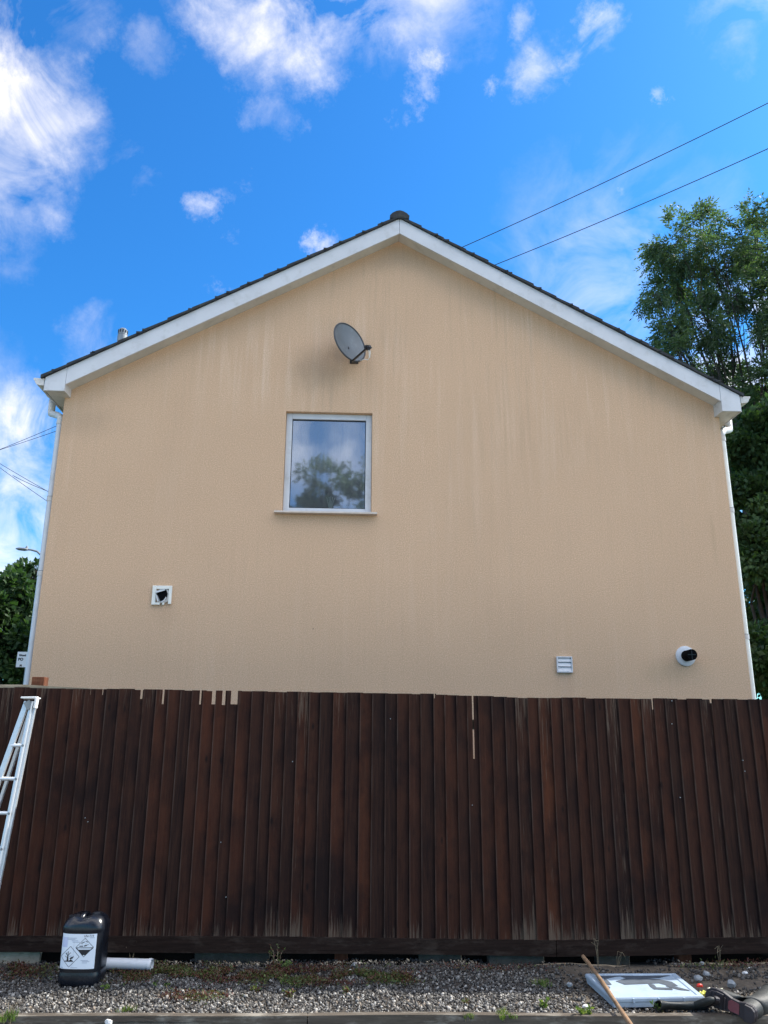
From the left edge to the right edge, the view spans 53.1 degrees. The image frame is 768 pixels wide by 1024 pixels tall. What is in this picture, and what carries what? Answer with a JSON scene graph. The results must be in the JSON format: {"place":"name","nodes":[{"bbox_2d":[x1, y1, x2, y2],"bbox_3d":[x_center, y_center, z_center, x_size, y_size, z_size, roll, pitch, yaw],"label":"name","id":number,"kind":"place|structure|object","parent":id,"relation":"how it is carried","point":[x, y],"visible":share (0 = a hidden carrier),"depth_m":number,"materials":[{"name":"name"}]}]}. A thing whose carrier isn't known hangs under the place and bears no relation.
{"place":"outdoors","nodes":[
{"label":"outdoors","id":0,"kind":"place"},
{"bbox_2d":[326,496,334,507],"bbox_3d":[-0.665,-0.078,9.575,0.099,0.248,0.059,-8,-17,27],"label":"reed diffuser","id":1,"kind":"object","parent":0,"point":[330,504],"visible":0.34,"depth_m":9.59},
{"bbox_2d":[0,956,767,1023],"bbox_3d":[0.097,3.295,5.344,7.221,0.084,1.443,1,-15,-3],"label":"gravel","id":2,"kind":"structure","parent":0,"point":[446,997],"depth_m":5.20,"materials":[{"name":"grey gravel"}]},
{"bbox_2d":[0,1001,20,1023],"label":"grass tuft","id":3,"kind":"object","parent":2,"relation":"on","point":[10,1015],"visible":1,"depth_m":4.66,"materials":[{"name":"green plant"}]},
{"bbox_2d":[0,696,40,886],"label":"ladder","id":4,"kind":"object","parent":2,"relation":"on","point":[31,707],"visible":1,"depth_m":5.94,"materials":[{"name":"metal"}]},
{"bbox_2d":[0,952,41,966],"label":"concrete block","id":5,"kind":"structure","parent":2,"relation":"on","point":[30,957],"depth_m":5.87,"materials":[{"name":"grey concrete"}]},
{"bbox_2d":[58,911,110,987],"bbox_3d":[-2.098,3.051,5.399,0.295,0.459,0.235,0,-15,0],"label":"jerrycan","id":6,"kind":"object","parent":2,"relation":"on","point":[84,950],"visible":1,"depth_m":5.30,"materials":[{"name":"plastic"}]},
{"bbox_2d":[101,984,109,989],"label":"green weed","id":7,"kind":"object","parent":2,"relation":"on","point":[106,986],"visible":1,"depth_m":5.20,"materials":[{"name":"green plant"}]},
{"bbox_2d":[115,1004,137,1012],"bbox_3d":[-1.616,3.116,4.821,0.143,0.055,0.078,8,-17,-25],"label":"grass tuft","id":8,"kind":"object","parent":2,"relation":"on","point":[128,1009],"visible":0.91,"depth_m":4.81,"materials":[{"name":"green plant"}]},
{"bbox_2d":[106,958,153,969],"bbox_3d":[-1.874,3.313,5.640,0.363,0.081,0.081,-1,-15,4],"label":"plastic pipe","id":9,"kind":"object","parent":2,"relation":"on","point":[131,963],"visible":0.86,"depth_m":5.61,"materials":[{"name":"white plastic"}]},
{"bbox_2d":[152,982,169,986],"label":"green weed","id":10,"kind":"object","parent":2,"relation":"on","point":[165,984],"visible":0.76,"depth_m":5.26,"materials":[{"name":"green plant"}]},
{"bbox_2d":[194,953,269,965],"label":"concrete block","id":11,"kind":"structure","parent":2,"relation":"on","point":[249,957],"depth_m":5.95,"materials":[{"name":"grey concrete"}]},
{"bbox_2d":[249,984,261,992],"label":"red weed","id":12,"kind":"object","parent":2,"relation":"on","point":[255,989],"visible":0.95,"depth_m":5.19,"materials":[{"name":"green plant"}]},
{"bbox_2d":[268,944,285,965],"bbox_3d":[-0.807,3.322,5.772,0.117,0.172,0.087,14,-20,-40],"label":"red weed","id":13,"kind":"object","parent":2,"relation":"on","point":[273,957],"visible":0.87,"depth_m":5.76,"materials":[{"name":"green plant"}]},
{"bbox_2d":[278,959,292,967],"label":"green weed","id":14,"kind":"object","parent":2,"relation":"on","point":[286,963],"visible":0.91,"depth_m":5.67,"materials":[{"name":"green plant"}]},
{"bbox_2d":[282,988,295,997],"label":"red weed","id":15,"kind":"object","parent":2,"relation":"on","point":[289,994],"visible":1,"depth_m":5.11,"materials":[{"name":"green plant"}]},
{"bbox_2d":[342,985,349,994],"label":"red weed","id":16,"kind":"object","parent":2,"relation":"on","point":[346,988],"visible":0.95,"depth_m":5.17,"materials":[{"name":"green plant"}]},
{"bbox_2d":[0,677,767,964],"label":"timber fence","id":17,"kind":"object","parent":2,"relation":"on","point":[341,826],"visible":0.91,"depth_m":6.14,"materials":[{"name":"brown wood"}]},
{"bbox_2d":[0,955,767,1004],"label":"ground cover","id":18,"kind":"object","parent":2,"relation":"on","point":[181,970],"visible":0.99,"depth_m":5.51,"materials":[{"name":"green plant"}]},
{"bbox_2d":[418,955,460,963],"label":"concrete block","id":19,"kind":"structure","parent":2,"relation":"on","point":[435,958],"depth_m":5.96,"materials":[{"name":"grey concrete"}]},
{"bbox_2d":[496,1006,517,1019],"bbox_3d":[0.740,3.113,4.771,0.130,0.062,0.184,5,-16,-18],"label":"grass tuft","id":20,"kind":"object","parent":2,"relation":"on","point":[502,1017],"visible":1,"depth_m":4.74,"materials":[{"name":"green plant"}]},
{"bbox_2d":[487,956,543,966],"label":"concrete block","id":21,"kind":"structure","parent":2,"relation":"on","point":[502,960],"depth_m":5.94,"materials":[{"name":"grey concrete"}]},
{"bbox_2d":[528,977,553,988],"bbox_3d":[1.105,3.275,5.349,0.126,0.061,0.174,15,-21,-42],"label":"green weed","id":22,"kind":"object","parent":2,"relation":"on","point":[542,983],"visible":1,"depth_m":5.35,"materials":[{"name":"green plant"}]},
{"bbox_2d":[539,996,549,1009],"bbox_3d":[1.032,3.150,4.928,0.083,0.076,0.062,10,-18,-32],"label":"green weed","id":23,"kind":"object","parent":2,"relation":"on","point":[542,1004],"visible":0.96,"depth_m":4.92,"materials":[{"name":"green plant"}]},
{"bbox_2d":[575,1003,594,1014],"bbox_3d":[1.245,3.115,4.802,0.133,0.084,0.098,1,-15,-3],"label":"green weed","id":24,"kind":"object","parent":2,"relation":"on","point":[587,1010],"visible":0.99,"depth_m":4.79,"materials":[{"name":"green plant"}]},
{"bbox_2d":[591,940,598,966],"bbox_3d":[1.604,3.333,5.811,0.033,0.201,0.079,-14,-21,42],"label":"dry stalk","id":25,"kind":"object","parent":2,"relation":"on","point":[596,952],"visible":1,"depth_m":5.82,"materials":[{"name":"brown plant"}]},
{"bbox_2d":[594,956,629,964],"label":"concrete block","id":26,"kind":"structure","parent":2,"relation":"on","point":[609,960],"depth_m":6.00,"materials":[{"name":"grey concrete"}]},
{"bbox_2d":[585,973,704,1007],"bbox_3d":[1.748,3.218,5.183,0.652,0.070,0.471,1,-15,-3],"label":"sign","id":27,"kind":"object","parent":2,"relation":"on","point":[635,989],"visible":0.81,"depth_m":5.14,"materials":[{"name":"white plastic"}]},
{"bbox_2d":[581,955,632,1023],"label":"stick","id":28,"kind":"object","parent":27,"relation":"on","point":[609,993],"visible":1,"depth_m":5.01,"materials":[{"name":"brown wood"}]},
{"bbox_2d":[650,1000,663,1012],"bbox_3d":[1.755,3.149,4.907,0.116,0.078,0.058,-6,-17,21],"label":"green weed","id":29,"kind":"object","parent":2,"relation":"on","point":[656,1005],"visible":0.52,"depth_m":4.91,"materials":[{"name":"green plant"}]},
{"bbox_2d":[654,996,719,1010],"bbox_3d":[1.908,3.092,4.840,0.333,0.054,0.275,4,-44,-5],"label":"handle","id":30,"kind":"object","parent":2,"relation":"on","point":[705,1003],"visible":1,"depth_m":4.84,"materials":[{"name":"plastic"}]},
{"bbox_2d":[694,975,702,981],"bbox_3d":[2.240,3.325,5.491,0.064,0.042,0.044,8,-17,-25],"label":"stone","id":31,"kind":"object","parent":2,"relation":"on","point":[698,978],"visible":1,"depth_m":5.47,"materials":[{"name":"grey stone"}]},
{"bbox_2d":[703,970,709,976],"bbox_3d":[2.346,3.361,5.597,0.046,0.040,0.045,1,-15,-3],"label":"stone","id":32,"kind":"object","parent":2,"relation":"on","point":[706,973],"visible":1,"depth_m":5.59,"materials":[{"name":"grey stone"}]},
{"bbox_2d":[717,945,722,960],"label":"dry stalk","id":33,"kind":"object","parent":2,"relation":"on","point":[719,958],"visible":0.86,"depth_m":5.92,"materials":[{"name":"brown plant"}]},
{"bbox_2d":[727,979,735,988],"bbox_3d":[2.421,3.289,5.362,0.065,0.055,0.055,1,-15,-3],"label":"stone","id":34,"kind":"object","parent":2,"relation":"on","point":[731,983],"visible":1,"depth_m":5.35,"materials":[{"name":"grey stone"}]},
{"bbox_2d":[705,984,767,1023],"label":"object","id":35,"kind":"object","parent":2,"relation":"on","point":[752,1008],"visible":0.92,"depth_m":4.79,"materials":[{"name":"plastic"}]},
{"bbox_2d":[0,0,767,698],"label":"sky","id":36,"kind":"structure","parent":0,"point":[160,159],"materials":[{"name":"blue"}]},
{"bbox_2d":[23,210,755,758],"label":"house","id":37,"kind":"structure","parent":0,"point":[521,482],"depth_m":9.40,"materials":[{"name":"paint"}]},
{"bbox_2d":[151,586,172,604],"bbox_3d":[-2.578,0.965,8.924,0.224,0.224,0.049,1,-15,-3],"label":"wall vent","id":38,"kind":"object","parent":37,"relation":"attached to","point":[163,595],"depth_m":8.92,"materials":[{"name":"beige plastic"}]},
{"bbox_2d":[274,413,376,515],"bbox_3d":[-0.700,-0.597,9.508,1.236,1.339,0.235,1,-15,-3],"label":"window","id":39,"kind":"structure","parent":37,"relation":"in","point":[367,419],"depth_m":9.54,"materials":[{"name":"white plastic"}]},
{"bbox_2d":[334,322,371,363],"bbox_3d":[-0.285,-2.064,9.565,0.522,0.674,0.555,-6,-17,22],"label":"satellite dish","id":40,"kind":"object","parent":37,"relation":"attached to","point":[352,346],"visible":1,"depth_m":9.63,"materials":[{"name":"grey metal"}]},
{"bbox_2d":[556,656,572,672],"bbox_3d":[2.099,1.774,8.945,0.184,0.184,0.030,1,-15,-3],"label":"wall vent","id":41,"kind":"object","parent":37,"relation":"attached to","point":[564,664],"depth_m":8.94,"materials":[{"name":"white plastic"}]},
{"bbox_2d":[676,646,696,665],"bbox_3d":[3.552,1.674,8.971,0.236,0.236,0.176,1,-15,-3],"label":"boiler flue","id":42,"kind":"object","parent":37,"relation":"attached to","point":[686,655],"visible":1,"depth_m":9.01,"materials":[{"name":"white plastic"}]},
{"bbox_2d":[41,952,767,967],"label":"earth bank","id":43,"kind":"structure","parent":0,"point":[50,957],"depth_m":6.02,"materials":[{"name":"black soil"}]},
{"bbox_2d":[463,103,767,246],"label":"overhead wire","id":44,"kind":"object","parent":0,"point":[619,175],"visible":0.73,"depth_m":15.40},
{"bbox_2d":[495,148,767,264],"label":"overhead wire","id":45,"kind":"object","parent":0,"point":[634,207],"visible":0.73,"depth_m":15.22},
{"label":"ground","id":46,"kind":"structure","parent":0,"visible":0},
{"bbox_2d":[0,556,39,684],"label":"broadleaf tree","id":47,"kind":"object","parent":46,"relation":"on","point":[18,579],"visible":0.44,"depth_m":20.59,"materials":[{"name":"green plant"}]},
{"bbox_2d":[16,652,27,683],"bbox_3d":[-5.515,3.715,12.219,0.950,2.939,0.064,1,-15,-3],"label":"sign","id":48,"kind":"object","parent":46,"relation":"on","point":[21,659],"visible":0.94,"depth_m":12.53,"materials":[{"name":"white metal"}]},
{"bbox_2d":[0,1013,306,1023],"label":"edging board","id":49,"kind":"object","parent":46,"relation":"on","point":[183,1018],"visible":1,"depth_m":4.70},
{"bbox_2d":[629,188,767,514],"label":"ash tree","id":50,"kind":"object","parent":46,"relation":"on","point":[747,263],"visible":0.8,"depth_m":21.43,"materials":[{"name":"green plant"}]},
{"bbox_2d":[720,392,767,698],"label":"dense tree","id":51,"kind":"object","parent":46,"relation":"on","point":[747,451],"visible":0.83,"depth_m":16.96,"materials":[{"name":"green plant"}]},
{"bbox_2d":[723,381,767,602],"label":"dense tree","id":52,"kind":"object","parent":46,"relation":"on","point":[745,599],"depth_m":22.21,"materials":[{"name":"green plant"}]},
{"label":"path","id":53,"kind":"structure","parent":0,"visible":0},
{"bbox_2d":[105,1019,111,1023],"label":"stone","id":54,"kind":"object","parent":53,"relation":"on","point":[108,1021],"visible":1,"depth_m":4.61,"materials":[{"name":"white stone"}]},
{"bbox_2d":[308,1012,767,1023],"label":"edging board","id":55,"kind":"object","parent":53,"relation":"on","point":[486,1018],"visible":0.96,"depth_m":4.74,"materials":[{"name":"wood"}]},
{"bbox_2d":[463,1013,473,1021],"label":"grass tuft","id":56,"kind":"object","parent":55,"relation":"on","point":[470,1016],"visible":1,"depth_m":4.73,"materials":[{"name":"green plant"}]},
{"label":"road","id":57,"kind":"structure","parent":0,"visible":0},
{"bbox_2d":[16,546,39,554],"bbox_3d":[-11.374,4.662,24.107,1.258,7.358,0.200,1,-15,-3],"label":"street lamp","id":58,"kind":"object","parent":57,"relation":"on","point":[24,549],"visible":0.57,"depth_m":25.00,"materials":[{"name":"white metal"}]}
]}

